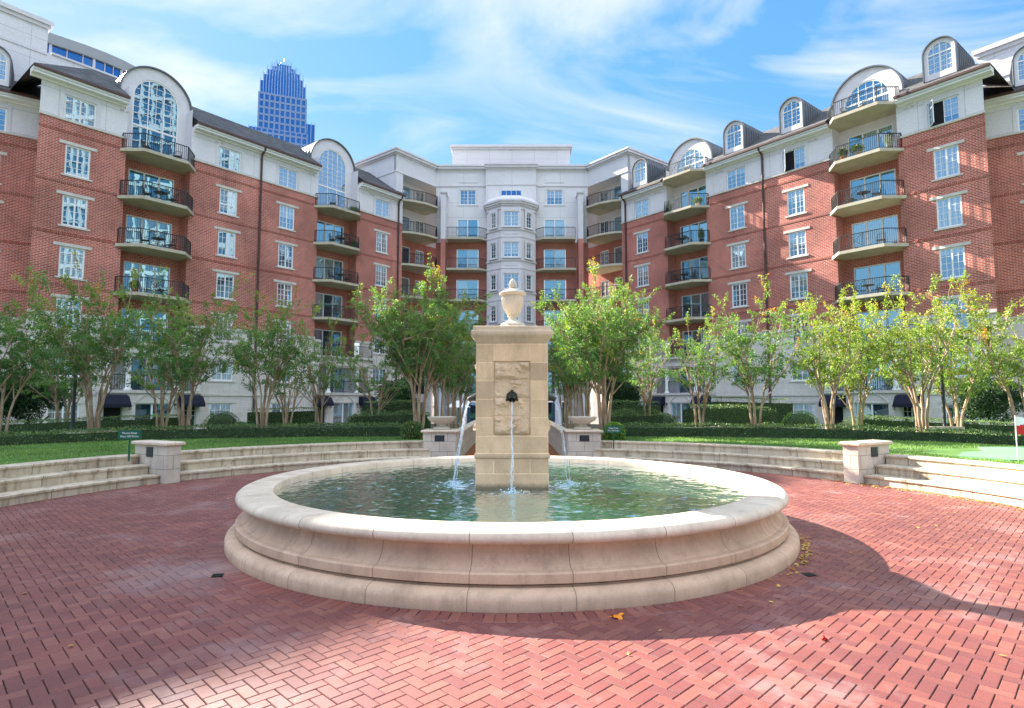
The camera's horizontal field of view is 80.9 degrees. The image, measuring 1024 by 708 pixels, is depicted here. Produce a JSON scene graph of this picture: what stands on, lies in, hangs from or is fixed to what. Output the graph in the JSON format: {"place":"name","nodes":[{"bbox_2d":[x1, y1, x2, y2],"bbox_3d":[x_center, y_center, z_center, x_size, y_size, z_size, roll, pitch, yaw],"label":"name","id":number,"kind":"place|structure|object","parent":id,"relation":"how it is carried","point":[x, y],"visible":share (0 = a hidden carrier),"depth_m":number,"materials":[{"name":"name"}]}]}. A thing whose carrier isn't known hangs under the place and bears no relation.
{"place":"outdoors","nodes":[
{"label":"outdoors","id":0,"kind":"place"},
{"bbox_2d":[0,428,455,464],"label":"lawn","id":1,"kind":"structure","parent":0,"point":[105,452],"depth_m":14.56,"materials":[{"name":"green plant"}]},
{"bbox_2d":[0,369,66,423],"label":"evergreen tree","id":2,"kind":"object","parent":1,"relation":"on","point":[25,403],"visible":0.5,"depth_m":24.57,"materials":[{"name":"green plant"}]},
{"bbox_2d":[0,271,88,436],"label":"crape myrtle","id":3,"kind":"object","parent":1,"relation":"on","point":[20,346],"visible":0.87,"depth_m":17.40,"materials":[{"name":"green plant"}]},
{"bbox_2d":[6,293,123,421],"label":"crape myrtle","id":4,"kind":"object","parent":1,"relation":"on","point":[63,385],"visible":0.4,"depth_m":23.23,"materials":[{"name":"green plant"}]},
{"bbox_2d":[7,249,175,432],"bbox_3d":[-13.018,-0.061,18.774,4.144,5.918,3.555,3,-6,-35],"label":"crape myrtle","id":5,"kind":"object","parent":1,"relation":"on","point":[87,350],"visible":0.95,"depth_m":18.21,"materials":[{"name":"green plant"}]},
{"bbox_2d":[1,413,193,436],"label":"hedge","id":6,"kind":"object","parent":1,"relation":"on","point":[79,424],"visible":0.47,"depth_m":22.68,"materials":[{"name":"green plant"}]},
{"bbox_2d":[113,305,210,429],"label":"crape myrtle","id":7,"kind":"object","parent":1,"relation":"on","point":[152,387],"visible":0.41,"depth_m":22.86,"materials":[{"name":"green plant"}]},
{"bbox_2d":[115,265,254,429],"bbox_3d":[-10.199,0.004,18.972,3.694,5.527,4.118,-1,-5,14],"label":"crape myrtle","id":8,"kind":"object","parent":1,"relation":"on","point":[202,366],"visible":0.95,"depth_m":18.37,"materials":[{"name":"green plant"}]},
{"bbox_2d":[0,421,420,445],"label":"hedge","id":9,"kind":"object","parent":1,"relation":"on","point":[337,429],"visible":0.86,"depth_m":17.84,"materials":[{"name":"green plant"}]},
{"bbox_2d":[208,285,323,427],"bbox_3d":[-7.841,0.206,18.619,2.972,4.947,3.464,4,-6,-43],"label":"crape myrtle","id":10,"kind":"object","parent":1,"relation":"on","point":[244,358],"visible":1,"depth_m":18.55,"materials":[{"name":"green plant"}]},
{"bbox_2d":[247,406,322,425],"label":"hedge","id":11,"kind":"object","parent":1,"relation":"on","point":[299,417],"visible":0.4,"depth_m":24.72,"materials":[{"name":"green plant"}]},
{"bbox_2d":[251,325,342,424],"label":"crape myrtle","id":12,"kind":"object","parent":1,"relation":"on","point":[281,394],"visible":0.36,"depth_m":23.91,"materials":[{"name":"green plant"}]},
{"bbox_2d":[281,312,356,425],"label":"crape myrtle","id":13,"kind":"object","parent":1,"relation":"on","point":[324,381],"visible":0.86,"depth_m":20.23,"materials":[{"name":"green plant"}]},
{"bbox_2d":[332,321,419,415],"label":"crape myrtle","id":14,"kind":"object","parent":1,"relation":"on","point":[356,379],"visible":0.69,"depth_m":24.85,"materials":[{"name":"green plant"}]},
{"bbox_2d":[351,407,430,428],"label":"hedge","id":15,"kind":"object","parent":1,"relation":"on","point":[394,418],"visible":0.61,"depth_m":20.89,"materials":[{"name":"green plant"}]},
{"bbox_2d":[362,399,421,415],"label":"hedge","id":16,"kind":"object","parent":1,"relation":"on","point":[394,408],"visible":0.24,"depth_m":26.89,"materials":[{"name":"green plant"}]},
{"bbox_2d":[374,380,417,404],"bbox_3d":[-5.776,2.674,29.836,2.158,3.031,2.378,0,-5,3],"label":"evergreen tree","id":17,"kind":"object","parent":1,"relation":"on","point":[405,394],"visible":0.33,"depth_m":29.50,"materials":[{"name":"green plant"}]},
{"bbox_2d":[345,253,493,438],"bbox_3d":[-2.735,-0.064,17.974,4.563,5.391,4.274,1,-5,-11],"label":"crape myrtle","id":18,"kind":"object","parent":1,"relation":"on","point":[399,343],"visible":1,"depth_m":17.47,"materials":[{"name":"green plant"}]},
{"bbox_2d":[400,302,466,426],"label":"crape myrtle","id":19,"kind":"object","parent":1,"relation":"on","point":[442,381],"visible":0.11,"depth_m":21.39,"materials":[{"name":"green plant"}]},
{"bbox_2d":[429,317,475,428],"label":"crape myrtle","id":20,"kind":"object","parent":1,"relation":"on","point":[456,382],"visible":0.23,"depth_m":25.25,"materials":[{"name":"green plant"}]},
{"bbox_2d":[438,330,475,428],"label":"crape myrtle","id":21,"kind":"object","parent":1,"relation":"on","point":[465,389],"visible":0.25,"depth_m":29.68,"materials":[{"name":"green plant"}]},
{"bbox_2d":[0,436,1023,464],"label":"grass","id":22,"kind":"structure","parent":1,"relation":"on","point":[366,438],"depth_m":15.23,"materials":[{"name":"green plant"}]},
{"bbox_2d":[0,470,1023,707],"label":"brick paving","id":23,"kind":"structure","parent":0,"point":[231,637],"depth_m":4.24,"materials":[{"name":"brick"}]},
{"bbox_2d":[131,440,185,483],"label":"stone pier","id":24,"kind":"structure","parent":23,"relation":"on","point":[162,458],"depth_m":11.82,"materials":[{"name":"beige stone"}]},
{"bbox_2d":[224,326,799,613],"bbox_3d":[0.000,0.966,8.099,6.930,2.585,6.930,0,-4,0],"label":"fountain","id":25,"kind":"object","parent":23,"relation":"on","point":[511,515],"visible":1,"depth_m":5.58,"materials":[{"name":"stone"}]},
{"bbox_2d":[499,278,525,325],"bbox_3d":[0.010,-0.680,8.229,0.374,0.722,0.374,0,-4,0],"label":"stone urn","id":26,"kind":"object","parent":25,"relation":"on","point":[512,300],"visible":0.98,"depth_m":8.12,"materials":[{"name":"beige stone"}]},
{"bbox_2d":[24,471,1023,655],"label":"fallen leaves","id":27,"kind":"object","parent":23,"relation":"on","point":[796,564],"depth_m":6.59,"materials":[{"name":"orange plant"}]},
{"bbox_2d":[838,440,892,483],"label":"stone pier","id":28,"kind":"structure","parent":23,"relation":"on","point":[861,458],"depth_m":11.82,"materials":[{"name":"beige stone"}]},
{"bbox_2d":[0,511,1023,707],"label":"plaza base","id":29,"kind":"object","parent":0,"point":[506,616],"depth_m":3.96,"materials":[{"name":"red brick"}]},
{"bbox_2d":[0,454,159,506],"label":"seat steps","id":30,"kind":"structure","parent":29,"relation":"on","point":[24,483],"depth_m":10.56,"materials":[{"name":"stone"}]},
{"bbox_2d":[180,440,429,480],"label":"seat steps","id":31,"kind":"structure","parent":29,"relation":"on","point":[210,463],"depth_m":14.19,"materials":[{"name":"stone"}]},
{"bbox_2d":[420,429,460,456],"bbox_3d":[-1.920,2.486,16.335,1.000,0.865,1.000,0,-4,0],"label":"planter pedestal","id":32,"kind":"object","parent":29,"relation":"on","point":[440,443],"visible":0.88,"depth_m":15.90,"materials":[{"name":"stone"}]},
{"bbox_2d":[563,429,602,456],"bbox_3d":[1.920,2.486,16.335,1.000,0.865,1.000,0,-4,0],"label":"planter pedestal","id":33,"kind":"object","parent":29,"relation":"on","point":[582,443],"visible":0.88,"depth_m":15.90,"materials":[{"name":"stone"}]},
{"bbox_2d":[594,440,843,480],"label":"seat steps","id":34,"kind":"structure","parent":29,"relation":"on","point":[813,463],"depth_m":14.19,"materials":[{"name":"stone"}]},
{"bbox_2d":[864,454,1023,506],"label":"seat steps","id":35,"kind":"structure","parent":29,"relation":"on","point":[1002,483],"depth_m":10.56,"materials":[{"name":"stone"}]},
{"bbox_2d":[464,443,559,455],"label":"garden path","id":36,"kind":"structure","parent":0,"point":[472,451],"depth_m":19.20,"materials":[{"name":"beige brick"}]},
{"bbox_2d":[458,420,475,455],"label":"garden wall","id":37,"kind":"structure","parent":36,"relation":"on","point":[468,441],"depth_m":19.15,"materials":[{"name":"stone"}]},
{"bbox_2d":[548,421,565,455],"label":"garden wall","id":38,"kind":"structure","parent":36,"relation":"on","point":[556,435],"depth_m":19.00,"materials":[{"name":"stone"}]},
{"bbox_2d":[0,0,1023,401],"label":"sky","id":39,"kind":"structure","parent":0,"point":[601,78],"materials":[{"name":"blue"}]},
{"bbox_2d":[431,402,598,427],"bbox_3d":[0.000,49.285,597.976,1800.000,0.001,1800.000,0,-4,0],"label":"ground","id":40,"kind":"structure","parent":0,"point":[590,425],"depth_m":55.51,"materials":[{"name":"green plant"}]},
{"bbox_2d":[47,32,134,77],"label":"office block","id":41,"kind":"structure","parent":40,"relation":"on","point":[89,56],"depth_m":109.05,"materials":[{"name":"white glass"}]},
{"bbox_2d":[0,1,405,428],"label":"apartment wing","id":42,"kind":"structure","parent":40,"relation":"on","point":[80,166],"depth_m":41.46,"materials":[{"name":"red brick"}]},
{"bbox_2d":[53,241,91,280],"bbox_3d":[-26.455,-5.531,36.043,0.235,2.140,1.940,-3,-6,38],"label":"window","id":43,"kind":"structure","parent":42,"relation":"in","point":[66,261],"depth_m":36.02,"materials":[{"name":"glass"}]},
{"bbox_2d":[56,189,94,231],"bbox_3d":[-26.455,-8.621,36.286,0.235,2.140,1.940,-3,-6,38],"label":"window","id":44,"kind":"structure","parent":42,"relation":"in","point":[74,209],"depth_m":36.28,"materials":[{"name":"blue glass"}]},
{"bbox_2d":[59,139,96,181],"bbox_3d":[-26.455,-11.711,36.529,0.235,2.140,1.940,-3,-6,38],"label":"window","id":45,"kind":"structure","parent":42,"relation":"in","point":[77,160],"depth_m":36.52,"materials":[{"name":"glass"}]},
{"bbox_2d":[58,88,100,131],"bbox_3d":[-26.454,-14.926,36.785,0.235,1.910,2.180,-3,-6,38],"label":"window","id":46,"kind":"structure","parent":42,"relation":"in","point":[71,108],"depth_m":36.77,"materials":[{"name":"glass"}]},
{"bbox_2d":[122,261,169,295],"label":"sliding door","id":47,"kind":"structure","parent":42,"relation":"in","point":[150,271],"depth_m":40.32,"materials":[{"name":"white paint"}]},
{"bbox_2d":[125,214,171,248],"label":"sliding door","id":48,"kind":"structure","parent":42,"relation":"in","point":[131,221],"depth_m":40.40,"materials":[{"name":"white paint"}]},
{"bbox_2d":[127,168,173,201],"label":"sliding door","id":49,"kind":"structure","parent":42,"relation":"in","point":[132,174],"depth_m":40.63,"materials":[{"name":"white paint"}]},
{"bbox_2d":[130,80,178,155],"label":"arched window","id":50,"kind":"structure","parent":42,"relation":"in","point":[155,109],"depth_m":41.03,"materials":[{"name":"glass"}]},
{"bbox_2d":[212,268,238,300],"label":"window","id":51,"kind":"structure","parent":42,"relation":"in","point":[224,281],"depth_m":43.34,"materials":[{"name":"glass"}]},
{"bbox_2d":[214,226,240,259],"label":"window","id":52,"kind":"structure","parent":42,"relation":"in","point":[226,240],"depth_m":43.60,"materials":[{"name":"white glass"}]},
{"bbox_2d":[216,183,241,217],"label":"window","id":53,"kind":"structure","parent":42,"relation":"in","point":[228,198],"depth_m":43.86,"materials":[{"name":"glass"}]},
{"bbox_2d":[215,142,244,174],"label":"window","id":54,"kind":"structure","parent":42,"relation":"in","point":[227,158],"depth_m":44.11,"materials":[{"name":"glass"}]},
{"bbox_2d":[275,240,296,270],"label":"window","id":55,"kind":"structure","parent":42,"relation":"in","point":[285,252],"depth_m":47.30,"materials":[{"name":"blue glass"}]},
{"bbox_2d":[276,200,298,231],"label":"window","id":56,"kind":"structure","parent":42,"relation":"in","point":[286,216],"depth_m":47.54,"materials":[{"name":"blue glass"}]},
{"bbox_2d":[276,161,300,192],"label":"window","id":57,"kind":"structure","parent":42,"relation":"in","point":[286,177],"depth_m":47.78,"materials":[{"name":"glass"}]},
{"bbox_2d":[315,292,341,317],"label":"sliding door","id":58,"kind":"structure","parent":42,"relation":"in","point":[328,299],"depth_m":51.44,"materials":[{"name":"white paint"}]},
{"bbox_2d":[316,256,342,280],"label":"sliding door","id":59,"kind":"structure","parent":42,"relation":"in","point":[320,261],"depth_m":51.55,"materials":[{"name":"white paint"}]},
{"bbox_2d":[318,149,345,208],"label":"arched window","id":60,"kind":"structure","parent":42,"relation":"in","point":[332,175],"depth_m":52.22,"materials":[{"name":"glass"}]},
{"bbox_2d":[248,58,314,146],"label":"skyscraper","id":61,"kind":"structure","parent":40,"relation":"on","point":[282,108],"depth_m":327.11,"materials":[{"name":"blue glass"}]},
{"bbox_2d":[354,144,667,424],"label":"central apartment block","id":62,"kind":"structure","parent":40,"relation":"on","point":[536,210],"depth_m":60.12,"materials":[{"name":"white paint"}]},
{"bbox_2d":[457,187,478,205],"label":"window","id":63,"kind":"structure","parent":62,"relation":"in","point":[467,196],"depth_m":60.98,"materials":[{"name":"blue glass"}]},
{"bbox_2d":[544,187,564,205],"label":"window","id":64,"kind":"structure","parent":62,"relation":"in","point":[553,196],"depth_m":60.98,"materials":[{"name":"blue glass"}]},
{"bbox_2d":[618,32,1023,428],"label":"apartment wing","id":65,"kind":"structure","parent":40,"relation":"on","point":[946,172],"depth_m":41.33,"materials":[{"name":"red brick"}]},
{"bbox_2d":[681,256,707,280],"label":"sliding door","id":66,"kind":"structure","parent":65,"relation":"in","point":[702,261],"depth_m":51.55,"materials":[{"name":"white paint"}]},
{"bbox_2d":[682,292,708,317],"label":"sliding door","id":67,"kind":"structure","parent":65,"relation":"in","point":[702,298],"depth_m":51.39,"materials":[{"name":"white paint"}]},
{"bbox_2d":[723,161,747,192],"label":"window","id":68,"kind":"structure","parent":65,"relation":"in","point":[737,177],"depth_m":47.78,"materials":[{"name":"blue glass"}]},
{"bbox_2d":[725,200,747,231],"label":"window","id":69,"kind":"structure","parent":65,"relation":"in","point":[737,216],"depth_m":47.54,"materials":[{"name":"blue glass"}]},
{"bbox_2d":[726,240,748,270],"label":"window","id":70,"kind":"structure","parent":65,"relation":"in","point":[738,252],"depth_m":47.30,"materials":[{"name":"glass"}]},
{"bbox_2d":[728,279,749,308],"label":"window","id":71,"kind":"structure","parent":65,"relation":"in","point":[739,291],"depth_m":47.06,"materials":[{"name":"glass"}]},
{"bbox_2d":[779,141,808,174],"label":"window","id":72,"kind":"structure","parent":65,"relation":"in","point":[796,158],"depth_m":44.07,"materials":[{"name":"glass"}]},
{"bbox_2d":[782,183,807,217],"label":"window","id":73,"kind":"structure","parent":65,"relation":"in","point":[795,198],"depth_m":43.86,"materials":[{"name":"blue glass"}]},
{"bbox_2d":[783,226,809,259],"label":"window","id":74,"kind":"structure","parent":65,"relation":"in","point":[797,240],"depth_m":43.60,"materials":[{"name":"glass"}]},
{"bbox_2d":[785,268,811,300],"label":"window","id":75,"kind":"structure","parent":65,"relation":"in","point":[798,282],"depth_m":43.38,"materials":[{"name":"glass"}]},
{"bbox_2d":[844,79,889,110],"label":"arched window","id":76,"kind":"structure","parent":65,"relation":"in","point":[868,84],"depth_m":41.02,"materials":[{"name":"glass"}]},
{"bbox_2d":[848,123,893,156],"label":"sliding door","id":77,"kind":"structure","parent":65,"relation":"in","point":[883,129],"depth_m":40.95,"materials":[{"name":"white paint"}]},
{"bbox_2d":[855,403,888,419],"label":"window","id":78,"kind":"structure","parent":65,"relation":"in","point":[875,409],"depth_m":38.62,"materials":[{"name":"white paint"}]},
{"bbox_2d":[850,168,896,201],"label":"sliding door","id":79,"kind":"structure","parent":65,"relation":"in","point":[889,174],"depth_m":40.64,"materials":[{"name":"white paint"}]},
{"bbox_2d":[852,214,898,248],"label":"sliding door","id":80,"kind":"structure","parent":65,"relation":"in","point":[889,221],"depth_m":40.46,"materials":[{"name":"white paint"}]},
{"bbox_2d":[854,261,901,295],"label":"sliding door","id":81,"kind":"structure","parent":65,"relation":"in","point":[885,269],"depth_m":40.24,"materials":[{"name":"white paint"}]},
{"bbox_2d":[856,308,903,343],"bbox_3d":[24.502,-1.768,40.010,0.110,2.300,2.850,3,-6,-38],"label":"sliding door","id":82,"kind":"structure","parent":65,"relation":"in","point":[893,316],"depth_m":39.76,"materials":[{"name":"white paint"}]},
{"bbox_2d":[923,88,965,131],"bbox_3d":[26.229,-14.940,36.607,0.807,1.910,2.180,3,-6,-38],"label":"window","id":83,"kind":"structure","parent":65,"relation":"in","point":[951,108],"depth_m":36.73,"materials":[{"name":"glass"}]},
{"bbox_2d":[927,139,964,181],"bbox_3d":[26.454,-11.711,36.532,0.235,2.140,1.940,3,-6,-38],"label":"window","id":84,"kind":"structure","parent":65,"relation":"in","point":[946,160],"depth_m":36.52,"materials":[{"name":"glass"}]},
{"bbox_2d":[929,189,967,231],"bbox_3d":[26.454,-8.621,36.289,0.235,2.140,1.940,3,-6,-38],"label":"window","id":85,"kind":"structure","parent":65,"relation":"in","point":[949,209],"depth_m":36.28,"materials":[{"name":"blue glass"}]},
{"bbox_2d":[932,241,970,280],"bbox_3d":[26.454,-5.530,36.046,0.235,2.140,1.940,3,-6,-38],"label":"window","id":86,"kind":"structure","parent":65,"relation":"in","point":[952,260],"depth_m":36.05,"materials":[{"name":"blue glass"}]},
{"bbox_2d":[936,293,972,331],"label":"window","id":87,"kind":"structure","parent":65,"relation":"in","point":[961,304],"depth_m":35.74,"materials":[{"name":"blue glass"}]},
{"bbox_2d":[569,428,1023,464],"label":"lawn","id":88,"kind":"structure","parent":0,"point":[950,452],"depth_m":14.26,"materials":[{"name":"green plant"}]},
{"bbox_2d":[548,319,584,428],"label":"crape myrtle","id":89,"kind":"object","parent":88,"relation":"on","point":[568,386],"visible":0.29,"depth_m":25.39,"materials":[{"name":"green plant"}]},
{"bbox_2d":[548,328,587,428],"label":"crape myrtle","id":90,"kind":"object","parent":88,"relation":"on","point":[566,418],"visible":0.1,"depth_m":29.73,"materials":[{"name":"green plant"}]},
{"bbox_2d":[548,299,616,426],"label":"crape myrtle","id":91,"kind":"object","parent":88,"relation":"on","point":[581,387],"visible":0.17,"depth_m":21.44,"materials":[{"name":"green plant"}]},
{"bbox_2d":[529,257,675,438],"bbox_3d":[2.941,-0.074,17.847,4.348,5.402,3.970,2,-5,-23],"label":"crape myrtle","id":92,"kind":"object","parent":88,"relation":"on","point":[617,335],"visible":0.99,"depth_m":17.49,"materials":[{"name":"green plant"}]},
{"bbox_2d":[606,378,646,405],"bbox_3d":[5.549,2.607,29.941,2.266,3.183,2.497,0,-5,-6],"label":"evergreen tree","id":93,"kind":"object","parent":88,"relation":"on","point":[627,391],"visible":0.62,"depth_m":29.35,"materials":[{"name":"green plant"}]},
{"bbox_2d":[606,399,660,416],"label":"hedge","id":94,"kind":"object","parent":88,"relation":"on","point":[637,407],"visible":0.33,"depth_m":26.89,"materials":[{"name":"green plant"}]},
{"bbox_2d":[607,408,663,425],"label":"hedge","id":95,"kind":"object","parent":88,"relation":"on","point":[656,419],"visible":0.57,"depth_m":20.89,"materials":[{"name":"green plant"}]},
{"bbox_2d":[624,309,676,415],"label":"crape myrtle","id":96,"kind":"object","parent":88,"relation":"on","point":[639,382],"visible":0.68,"depth_m":21.68,"materials":[{"name":"green plant"}]},
{"bbox_2d":[651,306,737,426],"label":"crape myrtle","id":97,"kind":"object","parent":88,"relation":"on","point":[705,373],"visible":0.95,"depth_m":19.75,"materials":[{"name":"green plant"}]},
{"bbox_2d":[682,396,792,426],"bbox_3d":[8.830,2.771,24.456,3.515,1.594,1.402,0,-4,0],"label":"hedge","id":98,"kind":"object","parent":88,"relation":"on","point":[724,415],"visible":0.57,"depth_m":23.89,"materials":[{"name":"green plant"}]},
{"bbox_2d":[693,273,821,426],"bbox_3d":[7.879,0.204,19.000,3.741,5.022,3.357,-4,-6,44],"label":"crape myrtle","id":99,"kind":"object","parent":88,"relation":"on","point":[739,352],"visible":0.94,"depth_m":18.79,"materials":[{"name":"green plant"}]},
{"bbox_2d":[622,421,1023,445],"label":"hedge","id":100,"kind":"object","parent":88,"relation":"on","point":[763,430],"visible":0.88,"depth_m":17.73,"materials":[{"name":"green plant"}]},
{"bbox_2d":[771,284,900,428],"bbox_3d":[9.946,0.343,18.636,3.220,4.742,3.384,1,-5,-11],"label":"crape myrtle","id":101,"kind":"object","parent":88,"relation":"on","point":[845,342],"visible":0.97,"depth_m":18.31,"materials":[{"name":"green plant"}]},
{"bbox_2d":[805,297,913,429],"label":"crape myrtle","id":102,"kind":"object","parent":88,"relation":"on","point":[848,385],"visible":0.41,"depth_m":21.17,"materials":[{"name":"green plant"}]},
{"bbox_2d":[853,270,983,431],"bbox_3d":[12.593,0.122,18.558,3.583,5.492,3.364,4,-6,-40],"label":"crape myrtle","id":103,"kind":"object","parent":88,"relation":"on","point":[922,420],"visible":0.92,"depth_m":18.49,"materials":[{"name":"green plant"}]},
{"bbox_2d":[843,415,1014,435],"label":"hedge","id":104,"kind":"object","parent":88,"relation":"on","point":[977,426],"visible":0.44,"depth_m":22.92,"materials":[{"name":"green plant"}]},
{"bbox_2d":[890,307,1003,433],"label":"crape myrtle","id":105,"kind":"object","parent":88,"relation":"on","point":[951,381],"visible":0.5,"depth_m":22.24,"materials":[{"name":"green plant"}]},
{"bbox_2d":[938,283,1023,435],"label":"crape myrtle","id":106,"kind":"object","parent":88,"relation":"on","point":[985,332],"visible":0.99,"depth_m":17.52,"materials":[{"name":"green plant"}]},
{"bbox_2d":[946,374,1023,424],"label":"evergreen tree","id":107,"kind":"object","parent":88,"relation":"on","point":[983,403],"visible":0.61,"depth_m":24.90,"materials":[{"name":"green plant"}]},
{"bbox_2d":[957,446,1023,461],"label":"putting green","id":108,"kind":"object","parent":88,"relation":"on","point":[1003,453],"visible":0.67,"depth_m":12.39,"materials":[{"name":"green plant"}]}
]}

